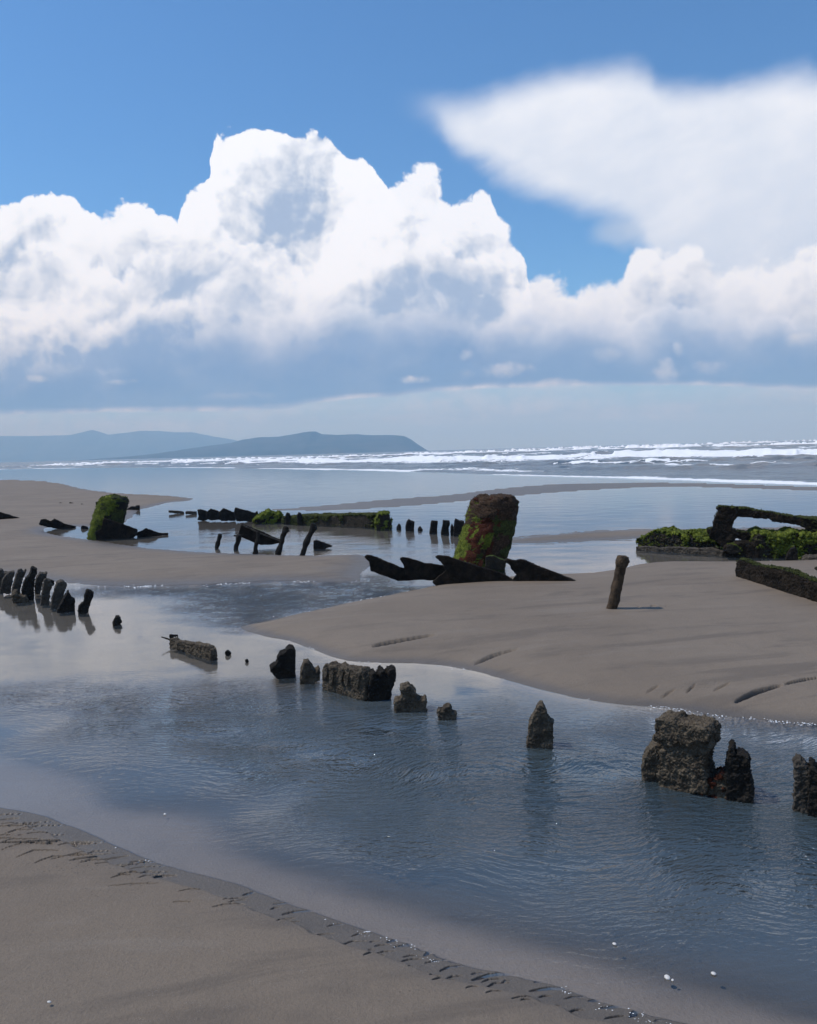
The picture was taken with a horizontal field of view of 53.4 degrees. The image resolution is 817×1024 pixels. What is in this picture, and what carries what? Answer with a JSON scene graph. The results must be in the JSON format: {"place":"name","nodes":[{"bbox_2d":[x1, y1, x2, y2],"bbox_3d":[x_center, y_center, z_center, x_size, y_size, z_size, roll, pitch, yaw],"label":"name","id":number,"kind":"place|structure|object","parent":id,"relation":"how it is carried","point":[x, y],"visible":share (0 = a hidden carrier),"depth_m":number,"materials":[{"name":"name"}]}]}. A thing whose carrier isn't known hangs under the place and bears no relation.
{"place":"outdoors","nodes":[
{"label":"outdoors","id":0,"kind":"place"},
{"bbox_2d":[0,430,236,461],"bbox_3d":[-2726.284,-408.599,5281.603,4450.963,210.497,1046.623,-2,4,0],"label":"mountains","id":1,"kind":"structure","parent":0,"point":[90,444],"depth_m":4990.71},
{"bbox_2d":[70,431,427,460],"bbox_3d":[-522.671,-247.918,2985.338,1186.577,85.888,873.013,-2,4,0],"label":"headland","id":2,"kind":"structure","parent":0,"point":[312,442],"depth_m":2702.79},
{"bbox_2d":[0,480,816,1023],"bbox_3d":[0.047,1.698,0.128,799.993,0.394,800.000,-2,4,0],"label":"sand","id":3,"kind":"structure","parent":0,"point":[124,898],"depth_m":4.11,"materials":[{"name":"beige sand"}]},
{"bbox_2d":[0,512,18,518],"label":"hull plate","id":4,"kind":"object","parent":3,"relation":"on","point":[5,516],"visible":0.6,"depth_m":22.26,"materials":[{"name":"black wood"}]},
{"bbox_2d":[87,493,128,538],"bbox_3d":[-6.173,0.122,16.720,0.917,1.024,0.653,-2,4,0],"label":"mast stump","id":5,"kind":"object","parent":3,"relation":"on","point":[113,507],"visible":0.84,"depth_m":16.49,"materials":[{"name":"green plant"}]},
{"bbox_2d":[95,518,137,539],"bbox_3d":[-5.893,0.354,16.393,0.815,0.488,0.122,-3,5,-20],"label":"hull plate","id":6,"kind":"object","parent":3,"relation":"on","point":[110,529],"visible":0.89,"depth_m":16.34,"materials":[{"name":"black wood"}]},
{"bbox_2d":[127,505,139,509],"bbox_3d":[-8.539,-0.116,25.159,0.432,0.183,0.106,-3,4,-17],"label":"hull fragment","id":7,"kind":"object","parent":3,"relation":"on","point":[136,507],"visible":0.75,"depth_m":25.15,"materials":[{"name":"black wood"}]},
{"bbox_2d":[233,534,242,551],"bbox_3d":[-2.919,0.534,13.898,0.184,0.315,0.104,-2,4,0],"label":"leaning post","id":8,"kind":"object","parent":3,"relation":"on","point":[238,540],"visible":0.96,"depth_m":13.87,"materials":[{"name":"black wood"}]},
{"bbox_2d":[238,523,284,544],"bbox_3d":[-2.536,0.380,14.021,0.789,0.393,0.141,-2,4,-10],"label":"tilted panel","id":9,"kind":"object","parent":8,"relation":"on","point":[248,532],"visible":0.89,"depth_m":13.99,"materials":[{"name":"black wood"}]},
{"bbox_2d":[252,532,259,553],"bbox_3d":[-2.487,0.525,13.267,0.150,0.410,0.103,-2,4,0],"label":"leaning post","id":10,"kind":"object","parent":3,"relation":"on","point":[255,548],"visible":0.78,"depth_m":13.24,"materials":[{"name":"black wood"}]},
{"bbox_2d":[252,508,283,523],"bbox_3d":[-3.332,0.119,19.281,0.775,0.413,0.658,-2,4,-10],"label":"mossy lump","id":11,"kind":"object","parent":3,"relation":"on","point":[268,515],"visible":0.96,"depth_m":19.03,"materials":[{"name":"green plant"}]},
{"bbox_2d":[275,526,288,554],"bbox_3d":[-2.031,0.477,13.039,0.253,0.506,0.117,-2,4,0],"label":"leaning post","id":12,"kind":"object","parent":3,"relation":"on","point":[279,548],"visible":0.9,"depth_m":13.00,"materials":[{"name":"black wood"}]},
{"bbox_2d":[300,523,316,555],"bbox_3d":[-1.577,0.456,12.765,0.314,0.566,0.127,-2,4,0],"label":"leaning post","id":13,"kind":"object","parent":3,"relation":"on","point":[312,530],"visible":0.87,"depth_m":12.73,"materials":[{"name":"black wood"}]},
{"bbox_2d":[281,510,392,529],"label":"mossy beam","id":14,"kind":"structure","parent":3,"relation":"on","point":[381,520],"depth_m":17.65,"materials":[{"name":"green plant"}]},
{"bbox_2d":[400,557,445,580],"bbox_3d":[0.233,0.668,9.600,0.664,0.296,0.063,-1,4,2],"label":"hull plate","id":15,"kind":"object","parent":3,"relation":"on","point":[417,569],"visible":0.73,"depth_m":9.58,"materials":[{"name":"black wood"}]},
{"bbox_2d":[432,555,512,585],"bbox_3d":[0.876,0.735,9.372,1.209,0.498,0.074,-1,4,5],"label":"hull plate","id":16,"kind":"object","parent":3,"relation":"on","point":[456,571],"visible":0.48,"depth_m":9.36,"materials":[{"name":"black wood"}]},
{"bbox_2d":[453,493,519,572],"bbox_3d":[0.996,0.338,10.755,0.974,1.177,0.739,-2,4,0],"label":"mast stump","id":17,"kind":"object","parent":3,"relation":"on","point":[488,526],"visible":0.73,"depth_m":10.48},
{"bbox_2d":[485,555,504,569],"bbox_3d":[1.108,0.646,10.409,0.262,0.197,0.112,-1,4,6],"label":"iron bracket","id":18,"kind":"object","parent":17,"relation":"attached to","point":[494,562],"visible":0.98,"depth_m":10.36,"materials":[{"name":"black metal"}]},
{"bbox_2d":[505,558,575,580],"bbox_3d":[1.549,0.744,9.264,0.898,0.439,0.084,-1,4,10],"label":"hull plate","id":19,"kind":"object","parent":3,"relation":"on","point":[524,570],"visible":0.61,"depth_m":9.25,"materials":[{"name":"black wood"}]},
{"bbox_2d":[606,555,629,608],"bbox_3d":[1.934,0.714,7.564,0.251,0.630,0.124,-2,4,0],"label":"thick post","id":20,"kind":"object","parent":3,"relation":"on","point":[622,562],"visible":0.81,"depth_m":7.52,"materials":[{"name":"brown wood"}]},
{"bbox_2d":[636,525,723,556],"bbox_3d":[4.147,0.436,12.298,1.530,0.410,0.882,2,6,40],"label":"mossy ledge","id":21,"kind":"object","parent":3,"relation":"on","point":[673,539],"visible":0.8,"depth_m":12.13,"materials":[{"name":"green plant"}]},
{"bbox_2d":[706,504,816,560],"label":"wreck arch","id":22,"kind":"structure","parent":3,"relation":"on","point":[723,532],"depth_m":11.35,"materials":[{"name":"black wood"}]},
{"bbox_2d":[735,556,816,601],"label":"hull beam","id":23,"kind":"structure","parent":3,"relation":"on","point":[793,581],"depth_m":8.24,"materials":[{"name":"brown wood"}]},
{"bbox_2d":[747,526,816,560],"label":"mossy hull","id":24,"kind":"object","parent":3,"relation":"on","point":[779,543],"visible":0.82,"depth_m":11.07,"materials":[{"name":"green plant"}]},
{"bbox_2d":[785,546,797,560],"bbox_3d":[5.094,0.561,10.805,0.158,0.204,0.134,1,5,26],"label":"timber stub","id":25,"kind":"object","parent":3,"relation":"on","point":[792,554],"visible":0.88,"depth_m":10.75,"materials":[{"name":"black wood"}]},
{"bbox_2d":[801,554,816,559],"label":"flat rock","id":26,"kind":"object","parent":3,"relation":"on","point":[809,557],"visible":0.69,"depth_m":10.64,"materials":[{"name":"stone"}]},
{"bbox_2d":[0,467,816,990],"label":"pool water","id":27,"kind":"structure","parent":0,"point":[580,813],"depth_m":4.19,"materials":[{"name":"blue liquid"}]},
{"bbox_2d":[0,568,7,586],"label":"hull rib","id":28,"kind":"object","parent":27,"relation":"on","point":[2,573],"visible":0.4,"depth_m":10.14,"materials":[{"name":"black wood"}]},
{"bbox_2d":[0,570,14,593],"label":"hull rib","id":29,"kind":"object","parent":27,"relation":"on","point":[6,583],"visible":0.98,"depth_m":9.77,"materials":[{"name":"black wood"}]},
{"bbox_2d":[11,568,26,592],"bbox_3d":[-4.605,0.833,9.606,0.179,0.336,0.133,-4,5,-26],"label":"hull rib","id":30,"kind":"object","parent":27,"relation":"on","point":[18,578],"visible":0.81,"depth_m":9.56,"materials":[{"name":"black wood"}]},
{"bbox_2d":[11,589,28,604],"bbox_3d":[-4.477,0.974,9.360,0.184,0.158,0.319,-4,5,-25],"label":"rubble","id":31,"kind":"object","parent":27,"relation":"on","point":[17,597],"visible":0.96,"depth_m":9.24,"materials":[{"name":"grey stone"}]},
{"bbox_2d":[21,566,36,600],"bbox_3d":[-4.408,0.829,9.438,0.196,0.390,0.174,-3,5,-24],"label":"hull rib","id":32,"kind":"object","parent":27,"relation":"on","point":[27,588],"visible":0.91,"depth_m":9.38,"materials":[{"name":"black wood"}]},
{"bbox_2d":[34,571,46,593],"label":"hull rib","id":33,"kind":"object","parent":27,"relation":"on","point":[40,577],"visible":0.92,"depth_m":9.81,"materials":[{"name":"black wood"}]},
{"bbox_2d":[40,578,52,606],"bbox_3d":[-4.068,0.900,9.124,0.147,0.325,0.154,-4,5,-28],"label":"hull rib","id":34,"kind":"object","parent":27,"relation":"on","point":[47,584],"visible":1,"depth_m":9.07,"materials":[{"name":"black wood"}]},
{"bbox_2d":[39,519,75,528],"bbox_3d":[-8.263,0.288,19.131,0.805,0.288,0.108,-3,5,-23],"label":"hull plate","id":35,"kind":"object","parent":27,"relation":"on","point":[55,523],"visible":0.94,"depth_m":19.07,"materials":[{"name":"black wood"}]},
{"bbox_2d":[50,579,66,610],"bbox_3d":[-3.828,0.909,8.891,0.186,0.334,0.163,-3,5,-23],"label":"hull rib","id":36,"kind":"object","parent":27,"relation":"on","point":[60,586],"visible":0.84,"depth_m":8.82,"materials":[{"name":"grey wood"}]},
{"bbox_2d":[57,590,74,614],"bbox_3d":[-3.646,0.968,8.648,0.193,0.260,0.165,-3,5,-24],"label":"hull rib","id":37,"kind":"object","parent":27,"relation":"on","point":[66,606],"visible":1,"depth_m":8.59,"materials":[{"name":"black wood"}]},
{"bbox_2d":[77,588,93,615],"bbox_3d":[-3.395,0.952,8.546,0.175,0.283,0.122,-3,5,-22],"label":"hull rib","id":38,"kind":"object","parent":27,"relation":"on","point":[83,608],"visible":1,"depth_m":8.50,"materials":[{"name":"black wood"}]},
{"bbox_2d":[112,615,121,628],"bbox_3d":[-2.824,1.073,7.878,0.091,0.134,0.125,-3,5,-22],"label":"timber stub","id":39,"kind":"object","parent":27,"relation":"on","point":[116,621],"visible":1,"depth_m":7.83,"materials":[{"name":"black wood"}]},
{"bbox_2d":[137,528,167,536],"bbox_3d":[-5.277,0.421,16.711,0.654,0.196,0.101,-3,5,-18],"label":"hull fragment","id":40,"kind":"object","parent":27,"relation":"on","point":[145,532],"visible":0.96,"depth_m":16.66,"materials":[{"name":"black wood"}]},
{"bbox_2d":[169,510,183,513],"bbox_3d":[-6.593,-0.001,23.080,0.426,0.119,0.110,-3,4,-16],"label":"plank","id":41,"kind":"object","parent":27,"relation":"on","point":[176,512],"visible":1,"depth_m":23.05,"materials":[{"name":"black wood"}]},
{"bbox_2d":[161,634,217,663],"bbox_3d":[-1.792,1.116,6.690,0.115,0.158,0.802,-6,6,-45],"label":"hull timber","id":42,"kind":"object","parent":27,"relation":"on","point":[203,652],"visible":1,"depth_m":6.55,"materials":[{"name":"wood"}]},
{"bbox_2d":[185,511,196,513],"bbox_3d":[-6.055,0.021,22.644,0.307,0.110,0.113,-3,4,-13],"label":"plank","id":43,"kind":"object","parent":27,"relation":"on","point":[190,512],"visible":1,"depth_m":22.60,"materials":[{"name":"black wood"}]},
{"bbox_2d":[197,509,207,520],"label":"hull rib","id":44,"kind":"object","parent":27,"relation":"on","point":[201,514],"visible":0.7,"depth_m":20.20,"materials":[{"name":"black wood"}]},
{"bbox_2d":[206,509,220,519],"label":"hull rib","id":45,"kind":"object","parent":27,"relation":"on","point":[212,514],"visible":0.81,"depth_m":20.00,"materials":[{"name":"black wood"}]},
{"bbox_2d":[215,533,221,547],"bbox_3d":[-3.315,0.522,14.180,0.145,0.298,0.091,-2,4,0],"label":"leaning post","id":46,"kind":"object","parent":27,"relation":"on","point":[217,542],"visible":0.87,"depth_m":14.15,"materials":[{"name":"black wood"}]},
{"bbox_2d":[219,508,235,520],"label":"hull rib","id":47,"kind":"object","parent":27,"relation":"on","point":[226,514],"visible":0.93,"depth_m":19.78,"materials":[{"name":"black wood"}]},
{"bbox_2d":[225,650,230,656],"bbox_3d":[-1.455,1.138,6.553,0.052,0.050,0.053,-3,4,-17],"label":"wreck scrap","id":48,"kind":"object","parent":27,"relation":"on","point":[228,653],"visible":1,"depth_m":6.53,"materials":[{"name":"black wood"}]},
{"bbox_2d":[234,507,257,521],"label":"hull rib","id":49,"kind":"object","parent":27,"relation":"on","point":[243,515],"visible":0.84,"depth_m":19.52,"materials":[{"name":"black wood"}]},
{"bbox_2d":[269,644,296,681],"bbox_3d":[-0.910,1.102,5.887,0.195,0.259,0.150,-2,4,-10],"label":"timber stub","id":50,"kind":"object","parent":27,"relation":"on","point":[283,665],"visible":1,"depth_m":5.83,"materials":[{"name":"black wood"}]},
{"bbox_2d":[300,658,320,685],"bbox_3d":[-0.694,1.126,5.723,0.150,0.186,0.128,-2,4,-7],"label":"timber stub","id":51,"kind":"object","parent":27,"relation":"on","point":[309,673],"visible":1,"depth_m":5.67,"materials":[{"name":"grey wood"}]},
{"bbox_2d":[313,540,331,550],"bbox_3d":[-1.441,0.561,13.674,0.325,0.192,0.105,-2,4,-7],"label":"hull fragment","id":52,"kind":"object","parent":27,"relation":"on","point":[318,544],"visible":0.92,"depth_m":13.62,"materials":[{"name":"black wood"}]},
{"bbox_2d":[322,661,395,701],"bbox_3d":[-0.342,1.131,5.372,0.576,0.255,0.236,1,5,26],"label":"frame fragment","id":53,"kind":"object","parent":27,"relation":"in","point":[362,683],"visible":0.95,"depth_m":5.28,"materials":[{"name":"brown wood"}]},
{"bbox_2d":[364,555,418,580],"bbox_3d":[-0.017,0.674,9.814,1.025,0.347,0.066,-2,4,0],"label":"hull plate","id":54,"kind":"object","parent":27,"relation":"on","point":[379,566],"visible":0.66,"depth_m":9.79,"materials":[{"name":"black wood"}]},
{"bbox_2d":[405,519,414,530],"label":"timber stub","id":55,"kind":"object","parent":27,"relation":"on","point":[409,525],"visible":0.96,"depth_m":16.26,"materials":[{"name":"black wood"}]},
{"bbox_2d":[393,681,427,712],"bbox_3d":[0.011,1.158,5.040,0.213,0.201,0.129,-2,4,0],"label":"timber stub","id":56,"kind":"object","parent":27,"relation":"on","point":[409,699],"visible":0.94,"depth_m":4.99,"materials":[{"name":"grey wood"}]},
{"bbox_2d":[35,554,815,1023],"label":"froth","id":57,"kind":"object","parent":27,"relation":"on","point":[463,668],"visible":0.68,"depth_m":4.83,"materials":[{"name":"white liquid"}]},
{"bbox_2d":[429,520,437,532],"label":"timber stub","id":58,"kind":"object","parent":27,"relation":"on","point":[433,526],"visible":0.84,"depth_m":15.71,"materials":[{"name":"black wood"}]},
{"bbox_2d":[441,520,449,534],"bbox_3d":[0.701,0.306,15.465,0.181,0.312,0.177,-2,4,0],"label":"timber stub","id":59,"kind":"object","parent":27,"relation":"on","point":[445,527],"visible":0.92,"depth_m":15.39,"materials":[{"name":"black wood"}]},
{"bbox_2d":[436,702,456,719],"bbox_3d":[0.228,1.208,4.860,0.124,0.124,0.088,-2,4,0],"label":"timber stub","id":60,"kind":"object","parent":27,"relation":"on","point":[446,711],"visible":0.82,"depth_m":4.83,"materials":[{"name":"grey wood"}]},
{"bbox_2d":[450,524,453,534],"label":"timber stub","id":61,"kind":"object","parent":27,"relation":"on","point":[451,529],"visible":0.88,"depth_m":15.29,"materials":[{"name":"black wood"}]},
{"bbox_2d":[453,518,463,535],"bbox_3d":[0.940,0.293,15.212,0.215,0.342,0.182,-2,4,0],"label":"timber stub","id":62,"kind":"object","parent":27,"relation":"on","point":[458,525],"visible":0.78,"depth_m":15.13,"materials":[{"name":"black wood"}]},
{"bbox_2d":[526,700,553,748],"bbox_3d":[0.707,1.157,4.368,0.154,0.275,0.108,-1,4,10],"label":"pointed rib","id":63,"kind":"object","parent":27,"relation":"on","point":[540,728],"visible":0.9,"depth_m":4.32,"materials":[{"name":"wood"}]},
{"bbox_2d":[641,710,725,798],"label":"hull block","id":64,"kind":"structure","parent":27,"relation":"in","point":[678,754],"depth_m":3.73,"materials":[{"name":"wood"}]},
{"bbox_2d":[723,739,754,803],"bbox_3d":[1.489,1.182,3.661,0.132,0.293,0.121,0,5,22],"label":"hull rib","id":65,"kind":"object","parent":27,"relation":"on","point":[739,781],"visible":0.94,"depth_m":3.62,"materials":[{"name":"black wood"}]},
{"bbox_2d":[791,753,816,816],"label":"split rib","id":66,"kind":"object","parent":27,"relation":"on","point":[804,794],"visible":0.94,"depth_m":3.49,"materials":[{"name":"wood"}]},
{"bbox_2d":[0,439,816,484],"bbox_3d":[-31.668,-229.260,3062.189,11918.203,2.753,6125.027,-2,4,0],"label":"sea","id":67,"kind":"structure","parent":0,"point":[785,462],"depth_m":96.00,"materials":[{"name":"liquid"}]},
{"bbox_2d":[0,0,816,450],"label":"sky","id":68,"kind":"structure","parent":0,"point":[434,224],"materials":[{"name":"blue"}]}
]}

